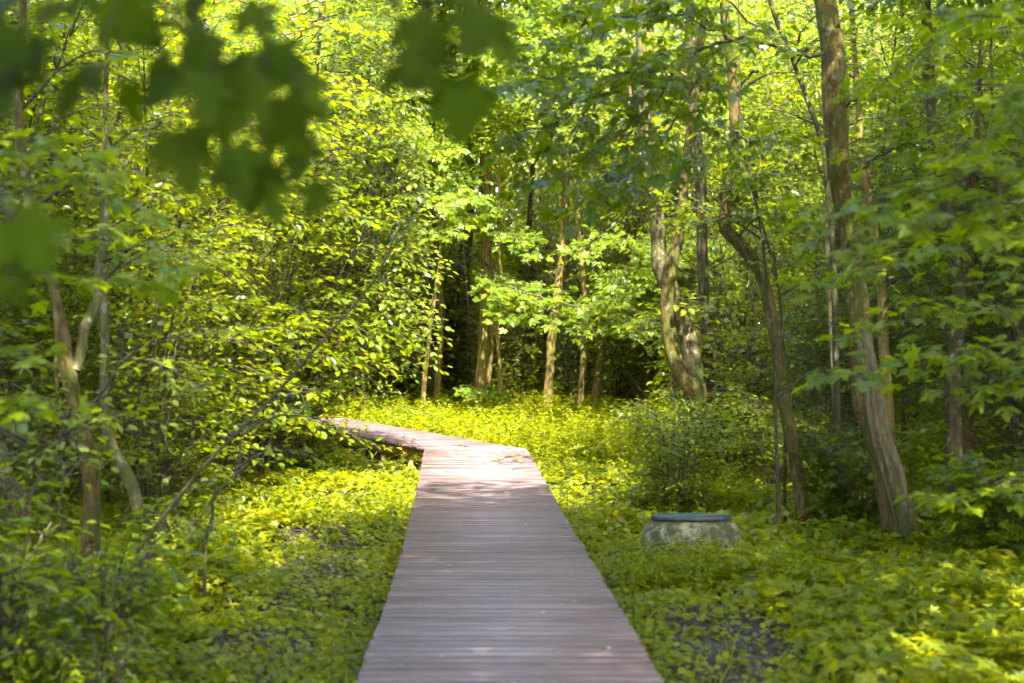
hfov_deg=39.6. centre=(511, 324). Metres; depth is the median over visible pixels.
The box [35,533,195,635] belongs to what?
herb clump
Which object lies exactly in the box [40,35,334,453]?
shrub
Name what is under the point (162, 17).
tree
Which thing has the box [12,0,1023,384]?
wood
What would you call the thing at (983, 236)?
maple tree
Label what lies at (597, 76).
tree
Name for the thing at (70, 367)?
tree
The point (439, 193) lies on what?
tree
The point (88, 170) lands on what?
shrub
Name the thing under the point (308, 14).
tree
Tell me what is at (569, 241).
tree
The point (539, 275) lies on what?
shrub
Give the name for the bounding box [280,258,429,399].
shrub
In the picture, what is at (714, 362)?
shrub
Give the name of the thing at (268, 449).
shrub
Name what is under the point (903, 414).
tree
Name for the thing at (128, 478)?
tree
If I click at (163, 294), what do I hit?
maple tree
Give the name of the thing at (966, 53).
tree
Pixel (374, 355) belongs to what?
shrub
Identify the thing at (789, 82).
shrub
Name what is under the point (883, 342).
tree
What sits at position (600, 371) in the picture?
tree
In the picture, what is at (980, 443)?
shrub
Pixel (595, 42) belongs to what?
tree
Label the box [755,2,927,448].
tree
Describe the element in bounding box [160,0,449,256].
tree
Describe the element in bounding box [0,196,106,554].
tree
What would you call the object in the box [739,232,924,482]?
shrub
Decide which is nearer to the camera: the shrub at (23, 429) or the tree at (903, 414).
the shrub at (23, 429)
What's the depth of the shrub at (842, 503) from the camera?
13.78 m
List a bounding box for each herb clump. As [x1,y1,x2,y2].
[0,460,79,613]
[0,496,111,635]
[0,516,133,682]
[9,498,216,677]
[16,619,169,682]
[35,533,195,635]
[105,482,246,573]
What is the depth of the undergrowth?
10.53 m
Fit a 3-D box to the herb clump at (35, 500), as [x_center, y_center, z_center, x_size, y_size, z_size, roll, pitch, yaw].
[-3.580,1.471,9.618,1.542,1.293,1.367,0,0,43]
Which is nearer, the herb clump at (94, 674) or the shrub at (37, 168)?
the herb clump at (94, 674)
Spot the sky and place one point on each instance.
(553, 0)
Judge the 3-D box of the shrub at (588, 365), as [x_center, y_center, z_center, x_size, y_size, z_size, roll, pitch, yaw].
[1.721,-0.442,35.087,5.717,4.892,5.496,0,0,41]
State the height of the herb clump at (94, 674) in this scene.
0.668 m
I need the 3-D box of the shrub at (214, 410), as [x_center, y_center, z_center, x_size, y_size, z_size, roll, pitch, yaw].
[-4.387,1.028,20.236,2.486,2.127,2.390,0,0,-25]
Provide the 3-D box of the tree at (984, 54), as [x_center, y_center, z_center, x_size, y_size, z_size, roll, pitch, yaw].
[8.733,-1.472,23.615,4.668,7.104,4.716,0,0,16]
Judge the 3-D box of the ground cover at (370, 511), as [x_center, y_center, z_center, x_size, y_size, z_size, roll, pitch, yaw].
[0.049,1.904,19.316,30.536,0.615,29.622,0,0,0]
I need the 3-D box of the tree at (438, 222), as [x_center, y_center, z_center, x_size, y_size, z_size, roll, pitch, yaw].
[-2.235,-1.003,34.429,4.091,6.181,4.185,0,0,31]
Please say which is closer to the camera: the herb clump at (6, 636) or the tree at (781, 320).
the herb clump at (6, 636)
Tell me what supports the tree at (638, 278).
on the ground at (756, 628)
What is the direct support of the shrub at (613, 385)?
on the ground at (756, 628)
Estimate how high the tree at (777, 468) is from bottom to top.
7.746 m
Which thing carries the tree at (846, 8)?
on the ground at (756, 628)
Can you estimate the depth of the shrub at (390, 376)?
31.25 m
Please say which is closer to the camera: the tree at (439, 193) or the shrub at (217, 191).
the shrub at (217, 191)
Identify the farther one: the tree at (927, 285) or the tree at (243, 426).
the tree at (927, 285)
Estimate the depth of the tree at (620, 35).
41.38 m
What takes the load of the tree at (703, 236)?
on the ground at (756, 628)
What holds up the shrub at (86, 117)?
on the ground at (756, 628)
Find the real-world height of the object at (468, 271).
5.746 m
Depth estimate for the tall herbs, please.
15.88 m
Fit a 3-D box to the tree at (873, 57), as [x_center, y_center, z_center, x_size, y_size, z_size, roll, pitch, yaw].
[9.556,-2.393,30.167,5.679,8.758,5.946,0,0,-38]
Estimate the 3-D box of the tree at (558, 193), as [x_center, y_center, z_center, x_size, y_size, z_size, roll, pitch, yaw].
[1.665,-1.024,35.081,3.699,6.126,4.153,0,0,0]
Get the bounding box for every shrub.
[0,0,129,482]
[0,0,187,471]
[0,0,207,500]
[0,0,290,497]
[0,1,181,393]
[0,5,371,504]
[2,22,195,431]
[20,182,285,536]
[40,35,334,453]
[59,42,401,491]
[78,0,426,482]
[82,3,371,372]
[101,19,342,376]
[125,340,286,464]
[238,232,363,406]
[254,371,366,471]
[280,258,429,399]
[281,261,455,402]
[305,221,519,397]
[318,239,504,401]
[386,241,565,401]
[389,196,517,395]
[459,303,594,409]
[473,208,655,396]
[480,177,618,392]
[532,281,672,404]
[565,93,782,404]
[574,207,691,385]
[600,42,858,389]
[602,397,740,512]
[607,76,849,438]
[611,287,851,480]
[624,383,757,484]
[704,34,939,410]
[710,42,984,435]
[716,0,1012,458]
[716,395,840,488]
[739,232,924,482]
[769,411,953,530]
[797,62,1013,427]
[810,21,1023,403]
[844,0,1023,481]
[856,0,1023,452]
[882,89,1023,493]
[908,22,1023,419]
[917,444,1023,568]
[935,21,1022,408]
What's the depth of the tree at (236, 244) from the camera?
16.98 m
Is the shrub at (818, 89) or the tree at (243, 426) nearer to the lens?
the tree at (243, 426)
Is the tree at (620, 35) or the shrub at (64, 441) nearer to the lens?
the shrub at (64, 441)
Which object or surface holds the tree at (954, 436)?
on the ground at (756, 628)
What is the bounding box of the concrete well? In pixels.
[640,513,742,558]
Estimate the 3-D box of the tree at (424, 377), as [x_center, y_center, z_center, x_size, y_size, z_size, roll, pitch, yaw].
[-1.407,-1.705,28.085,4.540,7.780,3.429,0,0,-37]
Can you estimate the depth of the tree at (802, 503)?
13.84 m
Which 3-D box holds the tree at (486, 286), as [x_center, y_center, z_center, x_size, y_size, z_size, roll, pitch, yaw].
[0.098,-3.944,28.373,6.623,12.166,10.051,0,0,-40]
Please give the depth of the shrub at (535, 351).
31.39 m
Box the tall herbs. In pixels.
[0,382,1023,682]
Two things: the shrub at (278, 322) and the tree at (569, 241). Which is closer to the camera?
the shrub at (278, 322)
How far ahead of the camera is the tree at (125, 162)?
15.99 m
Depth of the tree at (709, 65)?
26.11 m
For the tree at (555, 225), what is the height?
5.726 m
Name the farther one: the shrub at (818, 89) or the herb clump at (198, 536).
the shrub at (818, 89)
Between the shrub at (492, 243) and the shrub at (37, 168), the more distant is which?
the shrub at (492, 243)
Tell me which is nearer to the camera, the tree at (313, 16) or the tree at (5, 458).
the tree at (5, 458)
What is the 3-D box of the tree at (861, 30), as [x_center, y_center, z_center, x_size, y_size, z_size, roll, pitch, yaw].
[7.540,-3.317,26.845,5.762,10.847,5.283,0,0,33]
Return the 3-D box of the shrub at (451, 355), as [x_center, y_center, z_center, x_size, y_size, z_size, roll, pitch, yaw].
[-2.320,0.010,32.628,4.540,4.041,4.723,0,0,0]
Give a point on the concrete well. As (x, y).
(660, 527)
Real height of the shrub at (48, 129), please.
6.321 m
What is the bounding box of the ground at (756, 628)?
[6,370,1021,682]
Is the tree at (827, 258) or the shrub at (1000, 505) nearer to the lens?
the shrub at (1000, 505)
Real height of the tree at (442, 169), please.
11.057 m
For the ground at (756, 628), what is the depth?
9.88 m
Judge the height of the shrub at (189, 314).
3.563 m
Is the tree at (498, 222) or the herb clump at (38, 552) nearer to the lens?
the herb clump at (38, 552)
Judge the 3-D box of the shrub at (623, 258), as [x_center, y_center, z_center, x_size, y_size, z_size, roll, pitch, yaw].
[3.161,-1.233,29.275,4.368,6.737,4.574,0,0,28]
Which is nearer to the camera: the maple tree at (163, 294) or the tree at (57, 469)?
the maple tree at (163, 294)
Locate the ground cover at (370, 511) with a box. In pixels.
[0,401,1023,682]
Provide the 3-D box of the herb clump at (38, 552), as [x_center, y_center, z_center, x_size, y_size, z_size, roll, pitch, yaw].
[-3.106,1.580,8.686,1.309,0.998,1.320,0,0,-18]
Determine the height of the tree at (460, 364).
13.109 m
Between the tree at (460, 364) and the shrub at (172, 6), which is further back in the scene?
the tree at (460, 364)
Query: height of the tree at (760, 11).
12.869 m
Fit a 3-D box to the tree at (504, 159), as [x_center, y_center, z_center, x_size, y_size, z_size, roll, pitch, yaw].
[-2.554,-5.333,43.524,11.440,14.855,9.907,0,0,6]
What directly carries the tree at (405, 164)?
on the ground at (756, 628)
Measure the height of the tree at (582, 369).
10.869 m
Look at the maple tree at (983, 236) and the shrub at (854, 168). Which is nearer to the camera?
the maple tree at (983, 236)
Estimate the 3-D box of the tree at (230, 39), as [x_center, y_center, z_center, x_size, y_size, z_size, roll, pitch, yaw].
[-5.590,-1.909,27.881,5.194,8.028,5.326,0,0,-1]
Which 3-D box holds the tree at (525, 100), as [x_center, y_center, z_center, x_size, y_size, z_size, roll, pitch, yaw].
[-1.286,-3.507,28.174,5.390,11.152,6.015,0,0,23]
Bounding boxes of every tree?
[0,0,307,578]
[0,0,520,314]
[0,129,213,450]
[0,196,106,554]
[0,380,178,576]
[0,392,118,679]
[2,341,152,541]
[6,5,244,553]
[8,0,258,298]
[12,1,186,502]
[25,0,239,279]
[89,0,404,258]
[109,175,464,612]
[137,41,279,484]
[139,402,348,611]
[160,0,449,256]
[175,1,444,390]
[220,0,516,273]
[260,147,444,413]
[269,0,502,411]
[276,0,457,464]
[299,0,657,410]
[318,1,605,346]
[323,0,592,404]
[325,154,469,402]
[331,159,494,397]
[343,50,522,413]
[419,20,569,416]
[438,0,762,388]
[442,0,772,413]
[445,5,513,400]
[448,7,602,387]
[459,177,646,389]
[470,0,1023,545]
[476,5,756,409]
[486,0,608,400]
[506,165,635,391]
[523,0,874,164]
[524,0,772,485]
[525,1,625,416]
[556,3,811,404]
[571,9,854,393]
[573,0,914,392]
[591,0,735,406]
[604,0,909,388]
[606,0,951,257]
[625,0,787,413]
[639,0,826,530]
[657,2,899,523]
[674,0,862,534]
[727,0,930,507]
[737,0,1023,334]
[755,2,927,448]
[761,0,949,448]
[770,0,1023,544]
[785,0,1019,388]
[812,0,1023,490]
[838,0,1023,443]
[845,0,991,453]
[850,0,1023,174]
[870,0,1023,495]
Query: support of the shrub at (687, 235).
on the ground at (756, 628)
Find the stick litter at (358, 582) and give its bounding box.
[183,490,843,682]
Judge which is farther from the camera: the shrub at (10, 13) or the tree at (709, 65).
the tree at (709, 65)
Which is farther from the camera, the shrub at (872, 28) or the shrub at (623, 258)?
the shrub at (623, 258)
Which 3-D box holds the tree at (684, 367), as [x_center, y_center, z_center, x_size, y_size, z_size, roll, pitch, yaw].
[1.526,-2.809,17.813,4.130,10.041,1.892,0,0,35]
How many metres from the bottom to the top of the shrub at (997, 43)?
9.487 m
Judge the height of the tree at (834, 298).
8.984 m
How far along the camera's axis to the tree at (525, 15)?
37.95 m
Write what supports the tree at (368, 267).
on the ground at (756, 628)
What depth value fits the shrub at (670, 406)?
17.24 m
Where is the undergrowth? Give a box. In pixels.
[0,376,1023,682]
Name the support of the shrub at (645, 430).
on the ground at (756, 628)
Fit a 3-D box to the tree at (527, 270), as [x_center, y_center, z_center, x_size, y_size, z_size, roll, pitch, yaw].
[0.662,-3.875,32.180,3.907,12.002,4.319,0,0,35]
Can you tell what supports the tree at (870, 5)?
on the ground at (756, 628)
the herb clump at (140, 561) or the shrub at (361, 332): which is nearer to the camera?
the herb clump at (140, 561)
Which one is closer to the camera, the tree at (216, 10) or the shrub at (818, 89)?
the shrub at (818, 89)
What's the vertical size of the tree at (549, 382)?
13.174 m
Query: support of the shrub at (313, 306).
on the ground at (756, 628)
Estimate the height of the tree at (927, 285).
7.298 m
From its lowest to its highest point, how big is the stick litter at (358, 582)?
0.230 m
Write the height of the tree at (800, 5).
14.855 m
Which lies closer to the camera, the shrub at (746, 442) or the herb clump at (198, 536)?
the herb clump at (198, 536)
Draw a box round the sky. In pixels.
[18,0,1018,248]
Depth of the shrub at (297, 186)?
31.51 m
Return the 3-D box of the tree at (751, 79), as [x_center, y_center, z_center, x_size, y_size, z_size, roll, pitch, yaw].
[4.944,-2.281,29.873,6.914,8.901,6.022,0,0,-36]
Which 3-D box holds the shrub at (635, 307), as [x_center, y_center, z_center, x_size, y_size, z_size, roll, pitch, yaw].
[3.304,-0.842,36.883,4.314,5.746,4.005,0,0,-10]
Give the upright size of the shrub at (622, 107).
8.210 m
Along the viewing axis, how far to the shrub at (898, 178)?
17.14 m
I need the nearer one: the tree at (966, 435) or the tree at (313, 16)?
the tree at (966, 435)
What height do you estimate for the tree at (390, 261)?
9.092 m
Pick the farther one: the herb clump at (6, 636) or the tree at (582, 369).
the tree at (582, 369)
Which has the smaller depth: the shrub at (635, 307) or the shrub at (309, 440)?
the shrub at (309, 440)
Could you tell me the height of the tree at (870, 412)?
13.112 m

